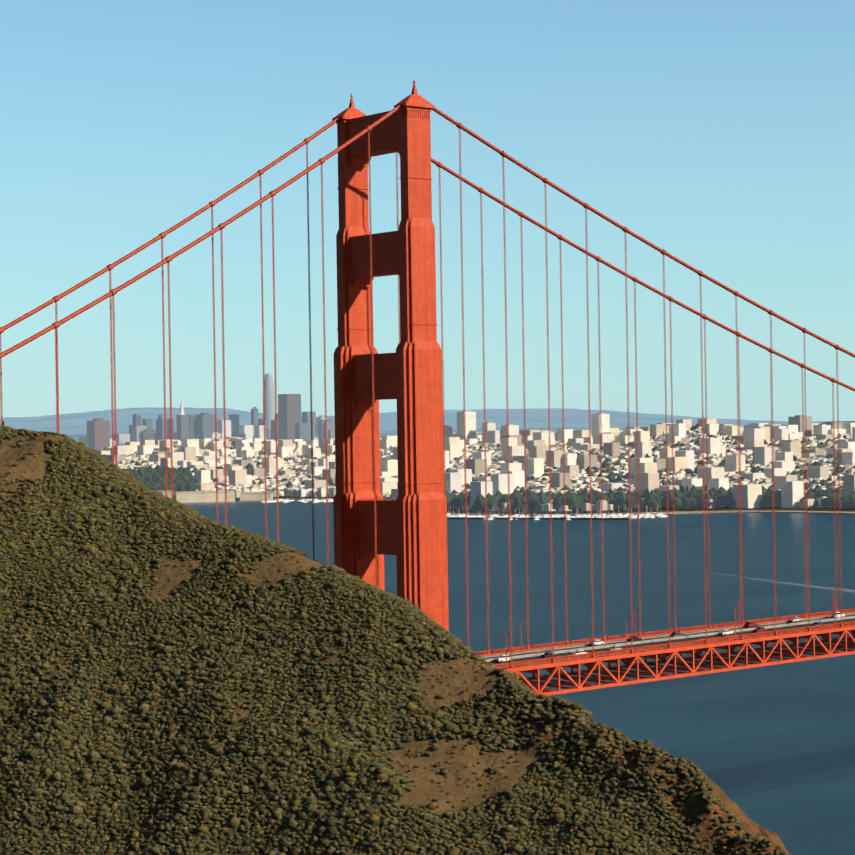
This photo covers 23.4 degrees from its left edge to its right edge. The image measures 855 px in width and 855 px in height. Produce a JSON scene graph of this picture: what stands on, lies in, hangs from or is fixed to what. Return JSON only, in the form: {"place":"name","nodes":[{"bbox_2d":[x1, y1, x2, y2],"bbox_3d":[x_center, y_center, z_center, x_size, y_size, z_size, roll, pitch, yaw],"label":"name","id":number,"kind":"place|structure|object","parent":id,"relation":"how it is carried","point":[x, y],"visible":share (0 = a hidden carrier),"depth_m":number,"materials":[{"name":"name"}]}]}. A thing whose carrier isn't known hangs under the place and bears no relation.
{"place":"outdoors","nodes":[
{"label":"outdoors","id":0,"kind":"place"},
{"bbox_2d":[66,428,623,442],"bbox_3d":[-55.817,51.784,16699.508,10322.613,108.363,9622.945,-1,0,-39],"label":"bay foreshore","id":1,"kind":"structure","parent":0,"point":[75,437],"depth_m":15287.38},
{"bbox_2d":[0,434,790,854],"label":"headland terrain","id":2,"kind":"structure","parent":0,"point":[422,776],"depth_m":330.76,"materials":[{"name":"soil"}]},
{"bbox_2d":[0,425,788,854],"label":"shrubs","id":3,"kind":"object","parent":2,"relation":"on","point":[48,733],"visible":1,"depth_m":346.22,"materials":[{"name":"green plant"}]},
{"bbox_2d":[0,407,852,434],"bbox_3d":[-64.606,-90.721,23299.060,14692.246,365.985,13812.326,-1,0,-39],"label":"bay hills","id":4,"kind":"structure","parent":0,"point":[72,423],"depth_m":21735.51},
{"bbox_2d":[0,0,854,421],"label":"sky","id":5,"kind":"structure","parent":0,"point":[720,134],"materials":[{"name":"blue"}]},
{"bbox_2d":[185,421,854,854],"bbox_3d":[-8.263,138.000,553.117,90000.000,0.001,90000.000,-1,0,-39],"label":"bay water","id":6,"kind":"structure","parent":0,"point":[771,747],"depth_m":1499.77,"materials":[{"name":"blue liquid"}]},
{"bbox_2d":[261,493,667,519],"bbox_3d":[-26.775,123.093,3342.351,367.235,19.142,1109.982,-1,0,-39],"label":"boats","id":7,"kind":"object","parent":6,"relation":"on","point":[612,516],"visible":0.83,"depth_m":2976.13,"materials":[{"name":"paint"}]},
{"bbox_2d":[675,567,854,591],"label":"boat wake","id":8,"kind":"object","parent":6,"relation":"on","point":[791,583],"visible":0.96,"depth_m":1727.91,"materials":[{"name":"grey liquid"}]},
{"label":"tower pier","id":9,"kind":"object","parent":6,"relation":"on","visible":0},
{"bbox_2d":[332,79,448,630],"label":"tower","id":10,"kind":"structure","parent":9,"relation":"on","point":[411,523],"depth_m":544.77,"materials":[{"name":"red metal"}]},
{"bbox_2d":[0,103,854,391],"bbox_3d":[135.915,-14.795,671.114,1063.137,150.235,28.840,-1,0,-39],"label":"cables","id":11,"kind":"object","parent":10,"relation":"on","point":[167,259],"visible":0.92,"depth_m":549.39,"materials":[{"name":"red metal"}]},
{"bbox_2d":[0,128,842,666],"bbox_3d":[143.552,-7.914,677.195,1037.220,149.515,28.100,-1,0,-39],"label":"suspender ropes","id":12,"kind":"object","parent":11,"relation":"hanging from","point":[112,310],"visible":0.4,"depth_m":572.65,"materials":[{"name":"red metal"}]},
{"bbox_2d":[476,608,854,695],"bbox_3d":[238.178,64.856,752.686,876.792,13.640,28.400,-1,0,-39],"label":"deck truss","id":13,"kind":"object","parent":12,"relation":"hanging from","point":[817,649],"visible":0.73,"depth_m":614.44,"materials":[{"name":"red metal"}]},
{"bbox_2d":[235,496,854,513],"bbox_3d":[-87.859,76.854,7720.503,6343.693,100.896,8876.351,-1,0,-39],"label":"shoreline","id":14,"kind":"structure","parent":0,"point":[725,508],"depth_m":3096.41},
{"bbox_2d":[79,394,334,450],"bbox_3d":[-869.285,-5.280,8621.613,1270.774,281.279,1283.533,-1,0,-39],"label":"downtown skyscrapers","id":15,"kind":"structure","parent":14,"relation":"on","point":[290,425],"depth_m":8340.58,"materials":[{"name":"grey concrete"}]},
{"bbox_2d":[263,374,274,428],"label":"skyscraper","id":16,"kind":"structure","parent":14,"relation":"on","point":[268,392],"depth_m":8820.54,"materials":[{"name":"grey glass"}]},
{"bbox_2d":[94,423,854,510],"bbox_3d":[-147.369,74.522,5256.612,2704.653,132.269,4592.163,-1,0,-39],"label":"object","id":17,"kind":"object","parent":14,"relation":"on","point":[150,477],"visible":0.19,"depth_m":3219.72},
{"bbox_2d":[96,411,854,510],"bbox_3d":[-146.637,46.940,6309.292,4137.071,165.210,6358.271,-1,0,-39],"label":"city houses","id":18,"kind":"structure","parent":14,"relation":"on","point":[614,443],"depth_m":4200.48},
{"bbox_2d":[160,490,854,515],"bbox_3d":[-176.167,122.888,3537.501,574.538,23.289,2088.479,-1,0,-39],"label":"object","id":19,"kind":"structure","parent":14,"relation":"on","point":[188,497],"depth_m":3771.90,"materials":[{"name":"grey concrete"}]},
{"bbox_2d":[483,615,854,666],"bbox_3d":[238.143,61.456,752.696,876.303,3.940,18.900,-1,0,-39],"label":"deck road","id":20,"kind":"structure","parent":0,"point":[667,641],"depth_m":619.25,"materials":[{"name":"grey asphalt"}]},
{"bbox_2d":[481,613,854,668],"bbox_3d":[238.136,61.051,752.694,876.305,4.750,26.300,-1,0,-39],"label":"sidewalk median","id":21,"kind":"object","parent":20,"relation":"on","point":[648,641],"visible":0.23,"depth_m":618.45,"materials":[{"name":"concrete"}]},
{"bbox_2d":[500,588,838,662],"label":"lamp posts","id":22,"kind":"object","parent":21,"relation":"on","point":[640,609],"visible":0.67,"depth_m":622.68,"materials":[{"name":"red metal"}]},
{"bbox_2d":[494,612,844,661],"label":"cars","id":23,"kind":"object","parent":20,"relation":"on","point":[723,632],"visible":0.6,"depth_m":624.14,"materials":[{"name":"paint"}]},
{"bbox_2d":[502,613,841,657],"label":"car windows","id":24,"kind":"structure","parent":23,"relation":"attached to","point":[675,634],"depth_m":618.26,"materials":[{"name":"black glass"}]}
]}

